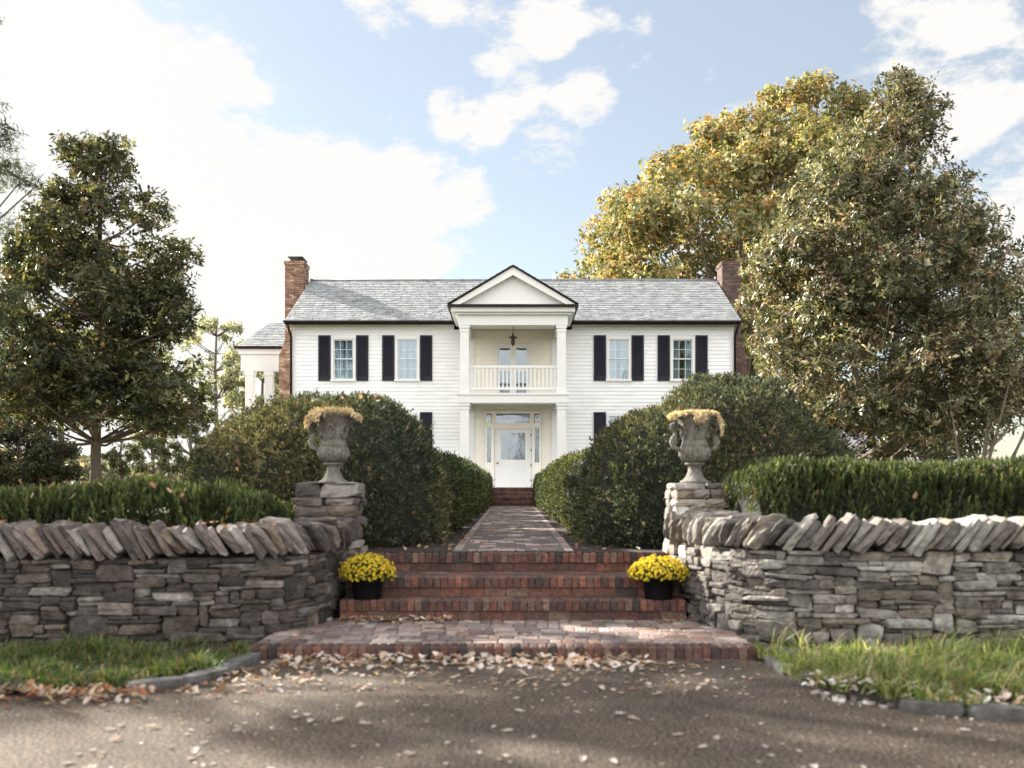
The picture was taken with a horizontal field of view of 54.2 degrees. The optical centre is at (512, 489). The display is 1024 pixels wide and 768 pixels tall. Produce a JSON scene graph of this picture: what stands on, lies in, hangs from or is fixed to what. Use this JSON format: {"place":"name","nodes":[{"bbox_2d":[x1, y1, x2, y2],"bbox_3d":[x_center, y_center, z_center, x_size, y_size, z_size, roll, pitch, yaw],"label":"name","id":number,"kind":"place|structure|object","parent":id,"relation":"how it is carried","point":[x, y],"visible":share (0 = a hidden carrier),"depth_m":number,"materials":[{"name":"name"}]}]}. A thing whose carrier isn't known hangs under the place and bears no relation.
{"place":"outdoors","nodes":[
{"label":"outdoors","id":0,"kind":"place"},
{"bbox_2d":[247,618,757,658],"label":"landing paving","id":1,"kind":"structure","parent":0,"point":[408,631],"depth_m":8.27,"materials":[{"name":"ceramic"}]},
{"bbox_2d":[340,551,685,620],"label":"brick steps","id":2,"kind":"structure","parent":1,"relation":"on","point":[515,585],"depth_m":9.33,"materials":[{"name":"brick"}]},
{"bbox_2d":[338,552,395,599],"bbox_3d":[-1.331,0.780,9.181,0.532,0.430,0.547,0,0,0],"label":"potted chrysanthemum","id":3,"kind":"object","parent":2,"relation":"on","point":[367,583],"visible":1,"depth_m":9.05,"materials":[{"name":"yellow plant"}]},
{"bbox_2d":[627,554,689,599],"bbox_3d":[1.339,0.790,9.168,0.573,0.410,0.590,0,0,0],"label":"potted chrysanthemum","id":4,"kind":"object","parent":2,"relation":"on","point":[655,576],"visible":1,"depth_m":9.04,"materials":[{"name":"yellow plant"}]},
{"bbox_2d":[0,657,1023,767],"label":"driveway","id":5,"kind":"structure","parent":0,"point":[599,735],"depth_m":5.42,"materials":[{"name":"grey asphalt"}]},
{"bbox_2d":[82,763,96,767],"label":"fallen leaf","id":6,"kind":"object","parent":5,"relation":"on","point":[91,766],"visible":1,"depth_m":4.54,"materials":[{"name":"beige plant"}]},
{"bbox_2d":[126,676,184,693],"bbox_3d":[-2.273,1.245,6.361,0.360,0.089,0.133,0,0,-30],"label":"kerb stone","id":7,"kind":"object","parent":5,"relation":"on","point":[175,682],"visible":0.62,"depth_m":6.33,"materials":[{"name":"grey stone"}]},
{"bbox_2d":[189,747,197,752],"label":"fallen leaf","id":8,"kind":"object","parent":5,"relation":"on","point":[193,749],"visible":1,"depth_m":4.83,"materials":[{"name":"beige plant"}]},
{"bbox_2d":[181,666,232,685],"bbox_3d":[-2.046,1.247,6.660,0.132,0.091,0.436,0,0,22],"label":"kerb stone","id":9,"kind":"object","parent":5,"relation":"on","point":[214,673],"visible":0.69,"depth_m":6.60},
{"bbox_2d":[220,653,260,672],"bbox_3d":[-1.948,1.246,7.162,0.128,0.095,0.570,0,0,4],"label":"kerb stone","id":10,"kind":"object","parent":5,"relation":"on","point":[246,660],"visible":0.7,"depth_m":7.09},
{"bbox_2d":[250,643,755,658],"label":"landing kerb","id":11,"kind":"structure","parent":5,"relation":"on","point":[696,651],"depth_m":7.50,"materials":[{"name":"brick"}]},
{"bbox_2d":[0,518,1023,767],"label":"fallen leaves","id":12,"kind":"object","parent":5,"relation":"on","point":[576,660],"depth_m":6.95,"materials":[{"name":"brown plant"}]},
{"bbox_2d":[765,655,791,675],"bbox_3d":[1.893,1.246,7.073,0.129,0.094,0.489,0,0,0],"label":"kerb stone","id":13,"kind":"object","parent":5,"relation":"on","point":[771,664],"visible":0.56,"depth_m":7.04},
{"bbox_2d":[789,669,834,690],"bbox_3d":[1.968,1.244,6.532,0.134,0.091,0.475,0,0,-13],"label":"kerb stone","id":14,"kind":"object","parent":5,"relation":"on","point":[806,676],"visible":0.3,"depth_m":6.54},
{"bbox_2d":[811,690,972,719],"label":"fallen leaves","id":15,"kind":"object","parent":5,"relation":"on","point":[843,697],"depth_m":6.01,"materials":[{"name":"beige plant"}]},
{"bbox_2d":[898,699,964,717],"bbox_3d":[2.381,1.245,5.691,0.350,0.089,0.130,0,0,28],"label":"kerb stone","id":16,"kind":"object","parent":5,"relation":"on","point":[936,707],"visible":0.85,"depth_m":5.64,"materials":[{"name":"grey stone"}]},
{"bbox_2d":[966,703,1023,720],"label":"kerb stone","id":17,"kind":"object","parent":5,"relation":"on","point":[994,711],"visible":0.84,"depth_m":5.52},
{"bbox_2d":[0,640,1023,708],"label":"verge soil","id":18,"kind":"structure","parent":0,"point":[852,692],"depth_m":7.00,"materials":[{"name":"brown soil"}]},
{"bbox_2d":[0,630,264,689],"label":"verge grass","id":19,"kind":"structure","parent":18,"relation":"on","point":[160,667],"depth_m":7.07,"materials":[{"name":"green plant"}]},
{"bbox_2d":[746,617,1023,707],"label":"verge grass","id":20,"kind":"structure","parent":18,"relation":"on","point":[964,664],"depth_m":6.45,"materials":[{"name":"green plant"}]},
{"bbox_2d":[0,0,1023,484],"label":"sky","id":21,"kind":"structure","parent":0,"point":[356,139],"materials":[{"name":"blue"}]},
{"bbox_2d":[452,506,573,551],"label":"walkway","id":22,"kind":"structure","parent":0,"point":[555,533],"depth_m":13.57,"materials":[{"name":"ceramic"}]},
{"bbox_2d":[662,483,730,586],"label":"stone pillar","id":23,"kind":"structure","parent":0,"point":[681,498],"depth_m":9.56,"materials":[{"name":"grey stone"}]},
{"bbox_2d":[669,411,719,482],"bbox_3d":[1.795,-0.415,9.880,0.410,0.700,0.410,0,0,-43],"label":"garden urn","id":24,"kind":"object","parent":23,"relation":"on","point":[694,450],"visible":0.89,"depth_m":9.79,"materials":[{"name":"stone"}]},
{"bbox_2d":[667,409,725,436],"bbox_3d":[1.791,-0.654,9.845,0.534,0.290,0.534,0,0,42],"label":"dried plant","id":25,"kind":"object","parent":24,"relation":"in","point":[702,416],"visible":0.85,"depth_m":9.71,"materials":[{"name":"plant"}]},
{"bbox_3d":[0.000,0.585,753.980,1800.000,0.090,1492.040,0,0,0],"label":"terrace lawn","id":26,"kind":"structure","parent":0,"visible":0},
{"bbox_2d":[0,314,43,447],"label":"garden tree","id":27,"kind":"object","parent":26,"relation":"on","point":[10,415],"visible":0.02,"depth_m":41.87,"materials":[{"name":"green plant"}]},
{"bbox_2d":[0,16,47,415],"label":"pine tree","id":28,"kind":"object","parent":26,"relation":"on","point":[5,166],"visible":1,"depth_m":14.32,"materials":[{"name":"green plant"}]},
{"bbox_2d":[0,413,88,489],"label":"bush","id":29,"kind":"object","parent":26,"relation":"on","point":[44,459],"visible":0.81,"depth_m":35.34,"materials":[{"name":"green plant"}]},
{"bbox_2d":[12,326,92,484],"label":"garden tree","id":30,"kind":"object","parent":26,"relation":"on","point":[48,387],"visible":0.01,"depth_m":49.92,"materials":[{"name":"green plant"}]},
{"bbox_2d":[0,129,221,512],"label":"magnolia tree","id":31,"kind":"object","parent":26,"relation":"on","point":[82,379],"visible":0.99,"depth_m":17.56,"materials":[{"name":"green plant"}]},
{"bbox_2d":[101,435,145,481],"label":"garden tree","id":32,"kind":"object","parent":26,"relation":"on","point":[116,461],"visible":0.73,"depth_m":47.74,"materials":[{"name":"green plant"}]},
{"bbox_2d":[125,429,182,475],"bbox_3d":[-14.398,-1.128,40.035,2.102,3.530,2.366,0,0,0],"label":"garden tree","id":33,"kind":"object","parent":26,"relation":"on","point":[135,456],"visible":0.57,"depth_m":39.69,"materials":[{"name":"green plant"}]},
{"bbox_2d":[122,300,213,476],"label":"garden tree","id":34,"kind":"object","parent":26,"relation":"on","point":[169,359],"visible":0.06,"depth_m":55.77,"materials":[{"name":"green plant"}]},
{"bbox_2d":[149,399,218,477],"bbox_3d":[-11.168,-1.247,34.204,2.110,3.765,2.170,0,0,33],"label":"garden tree","id":35,"kind":"object","parent":26,"relation":"on","point":[209,418],"visible":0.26,"depth_m":33.87,"materials":[{"name":"green plant"}]},
{"bbox_2d":[179,314,244,428],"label":"garden tree","id":36,"kind":"object","parent":26,"relation":"on","point":[228,380],"visible":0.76,"depth_m":45.95,"materials":[{"name":"green plant"}]},
{"bbox_2d":[222,338,278,424],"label":"garden tree","id":37,"kind":"object","parent":26,"relation":"on","point":[261,377],"visible":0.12,"depth_m":59.28,"materials":[{"name":"green plant"}]},
{"bbox_2d":[291,482,367,595],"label":"stone pillar","id":38,"kind":"structure","parent":26,"relation":"on","point":[343,502],"depth_m":9.56,"materials":[{"name":"grey stone"}]},
{"bbox_2d":[308,411,353,482],"bbox_3d":[-1.775,-0.415,9.880,0.410,0.700,0.410,0,0,40],"label":"garden urn","id":39,"kind":"object","parent":38,"relation":"on","point":[332,451],"visible":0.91,"depth_m":9.78,"materials":[{"name":"stone"}]},
{"bbox_2d":[303,405,363,429],"bbox_3d":[-1.779,-0.709,9.883,0.591,0.262,0.494,0,0,-20],"label":"dried plant","id":40,"kind":"object","parent":39,"relation":"in","point":[314,413],"visible":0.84,"depth_m":9.73,"materials":[{"name":"plant"}]},
{"bbox_2d":[0,446,968,490],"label":"woods","id":41,"kind":"object","parent":26,"relation":"on","point":[84,460],"visible":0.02,"depth_m":199.53,"materials":[{"name":"green plant"}]},
{"bbox_2d":[234,256,746,505],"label":"house","id":42,"kind":"structure","parent":26,"relation":"on","point":[577,364],"depth_m":36.99,"materials":[{"name":"white paint"}]},
{"bbox_2d":[330,337,355,380],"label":"window","id":43,"kind":"structure","parent":42,"relation":"in","point":[343,349],"depth_m":37.14,"materials":[{"name":"white paint"}]},
{"bbox_2d":[394,337,419,380],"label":"window","id":44,"kind":"structure","parent":42,"relation":"in","point":[406,348],"depth_m":37.15,"materials":[{"name":"white paint"}]},
{"bbox_2d":[497,346,512,406],"bbox_3d":[-0.289,-4.208,37.002,0.578,2.265,0.045,0,0,0],"label":"balcony door","id":45,"kind":"structure","parent":42,"relation":"in","point":[498,347],"depth_m":36.98,"materials":[{"name":"white paint"}]},
{"bbox_2d":[508,333,517,345],"bbox_3d":[0.000,-5.515,35.600,0.340,0.830,0.340,0,0,0],"label":"hanging lantern","id":46,"kind":"object","parent":42,"relation":"hanging from","point":[512,337],"visible":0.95,"depth_m":35.55,"materials":[{"name":"brown metal"}]},
{"bbox_2d":[494,429,531,486],"bbox_3d":[0.009,-1.179,36.957,1.389,2.153,0.135,0,0,0],"label":"front door","id":47,"kind":"structure","parent":42,"relation":"in","point":[507,473],"depth_m":36.98,"materials":[{"name":"white paint"}]},
{"bbox_2d":[513,346,528,406],"bbox_3d":[0.289,-4.208,37.002,0.578,2.265,0.045,0,0,0],"label":"balcony door","id":48,"kind":"structure","parent":42,"relation":"in","point":[514,347],"depth_m":36.98,"materials":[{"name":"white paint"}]},
{"bbox_2d":[607,414,623,426],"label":"window","id":49,"kind":"structure","parent":42,"relation":"in","point":[609,416],"depth_m":36.96,"materials":[{"name":"white paint"}]},
{"bbox_2d":[606,337,631,380],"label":"window","id":50,"kind":"structure","parent":42,"relation":"in","point":[618,348],"depth_m":37.15,"materials":[{"name":"white paint"}]},
{"bbox_2d":[670,337,694,380],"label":"window","id":51,"kind":"structure","parent":42,"relation":"in","point":[682,349],"depth_m":37.15,"materials":[{"name":"white paint"}]},
{"bbox_2d":[366,507,663,551],"bbox_3d":[0.000,0.576,21.485,15.000,0.088,23.030,0,0,0],"label":"mulch bed","id":52,"kind":"object","parent":26,"relation":"on","point":[468,526],"visible":0.14,"depth_m":10.73,"materials":[{"name":"brown soil"}]},
{"bbox_2d":[178,387,458,548],"bbox_3d":[-2.393,-0.275,12.016,3.467,1.937,3.454,0,0,0],"label":"mounded shrub","id":53,"kind":"object","parent":52,"relation":"on","point":[401,480],"visible":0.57,"depth_m":11.00,"materials":[{"name":"green plant"}]},
{"bbox_2d":[435,448,472,533],"bbox_3d":[-1.216,0.033,14.576,1.269,1.367,3.520,0,0,0],"label":"clipped shrub","id":54,"kind":"object","parent":52,"relation":"on","point":[455,468],"visible":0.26,"depth_m":13.76,"materials":[{"name":"green plant"}]},
{"bbox_2d":[453,453,479,523],"bbox_3d":[-1.214,0.002,18.197,1.243,1.338,3.431,0,0,0],"label":"clipped shrub","id":55,"kind":"object","parent":52,"relation":"on","point":[473,490],"visible":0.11,"depth_m":17.76,"materials":[{"name":"green plant"}]},
{"bbox_2d":[470,460,486,516],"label":"clipped shrub","id":56,"kind":"object","parent":52,"relation":"on","point":[480,485],"visible":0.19,"depth_m":21.41,"materials":[{"name":"green plant"}]},
{"bbox_2d":[474,463,487,511],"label":"clipped shrub","id":57,"kind":"object","parent":52,"relation":"on","point":[485,477],"visible":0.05,"depth_m":25.03,"materials":[{"name":"green plant"}]},
{"bbox_2d":[478,466,492,508],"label":"clipped shrub","id":58,"kind":"object","parent":52,"relation":"on","point":[489,487],"visible":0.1,"depth_m":28.86,"materials":[{"name":"green plant"}]},
{"bbox_2d":[483,468,494,506],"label":"clipped shrub","id":59,"kind":"object","parent":52,"relation":"on","point":[492,493],"visible":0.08,"depth_m":31.59,"materials":[{"name":"green plant"}]},
{"bbox_2d":[530,472,538,506],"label":"clipped shrub","id":60,"kind":"object","parent":52,"relation":"on","point":[533,489],"visible":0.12,"depth_m":31.66,"materials":[{"name":"green plant"}]},
{"bbox_2d":[533,469,543,507],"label":"clipped shrub","id":61,"kind":"object","parent":52,"relation":"on","point":[536,488],"visible":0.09,"depth_m":28.56,"materials":[{"name":"green plant"}]},
{"bbox_2d":[537,469,545,511],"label":"clipped shrub","id":62,"kind":"object","parent":52,"relation":"on","point":[541,482],"visible":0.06,"depth_m":25.02,"materials":[{"name":"green plant"}]},
{"bbox_2d":[540,460,554,516],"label":"clipped shrub","id":63,"kind":"object","parent":52,"relation":"on","point":[546,504],"visible":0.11,"depth_m":21.32,"materials":[{"name":"green plant"}]},
{"bbox_2d":[546,454,568,523],"bbox_3d":[1.208,-0.011,18.181,1.215,1.390,3.462,0,0,0],"label":"clipped shrub","id":64,"kind":"object","parent":52,"relation":"on","point":[553,469],"visible":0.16,"depth_m":17.69,"materials":[{"name":"green plant"}]},
{"bbox_2d":[552,446,599,531],"bbox_3d":[1.198,0.034,14.595,1.228,1.338,3.425,0,0,0],"label":"clipped shrub","id":65,"kind":"object","parent":52,"relation":"on","point":[569,468],"visible":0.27,"depth_m":13.82,"materials":[{"name":"green plant"}]},
{"bbox_2d":[566,369,868,548],"bbox_3d":[2.552,-0.398,12.086,3.872,2.174,3.718,0,0,0],"label":"mounded shrub","id":66,"kind":"object","parent":52,"relation":"on","point":[632,470],"visible":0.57,"depth_m":11.06,"materials":[{"name":"green plant"}]},
{"bbox_2d":[12,386,997,528],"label":"caught leaves","id":67,"kind":"object","parent":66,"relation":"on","point":[368,470],"visible":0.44,"depth_m":10.49,"materials":[{"name":"brown plant"}]},
{"bbox_2d":[552,66,907,392],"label":"maple tree","id":68,"kind":"object","parent":26,"relation":"on","point":[745,160],"visible":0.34,"depth_m":50.58,"materials":[{"name":"yellow plant"}]},
{"bbox_2d":[742,304,837,391],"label":"garden tree","id":69,"kind":"object","parent":26,"relation":"on","point":[750,321],"visible":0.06,"depth_m":48.27,"materials":[{"name":"green plant"}]},
{"bbox_2d":[731,61,1023,489],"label":"magnolia tree","id":70,"kind":"object","parent":26,"relation":"on","point":[806,243],"visible":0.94,"depth_m":22.32,"materials":[{"name":"green plant"}]},
{"bbox_2d":[832,424,955,489],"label":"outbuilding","id":71,"kind":"structure","parent":26,"relation":"on","point":[854,441],"depth_m":44.37,"materials":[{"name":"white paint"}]},
{"bbox_2d":[915,337,1023,461],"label":"crape myrtle","id":72,"kind":"object","parent":26,"relation":"on","point":[988,427],"visible":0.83,"depth_m":21.11,"materials":[{"name":"green plant"}]},
{"label":"hedge bed","id":73,"kind":"structure","parent":0,"visible":0},
{"bbox_2d":[0,470,294,554],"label":"hedge","id":74,"kind":"object","parent":73,"relation":"on","point":[204,501],"visible":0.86,"depth_m":8.68,"materials":[{"name":"green plant"}]},
{"bbox_2d":[719,452,1023,549],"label":"hedge","id":75,"kind":"object","parent":73,"relation":"on","point":[846,484],"visible":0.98,"depth_m":8.55,"materials":[{"name":"green plant"}]},
{"label":"ground","id":76,"kind":"structure","parent":0,"visible":0},
{"bbox_2d":[0,517,361,644],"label":"stone wall","id":77,"kind":"structure","parent":76,"relation":"on","point":[157,579],"depth_m":8.05,"materials":[{"name":"grey stone"}]},
{"bbox_2d":[663,510,1023,648],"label":"stone wall","id":78,"kind":"structure","parent":76,"relation":"on","point":[746,580],"depth_m":7.82,"materials":[{"name":"grey stone"}]}
]}

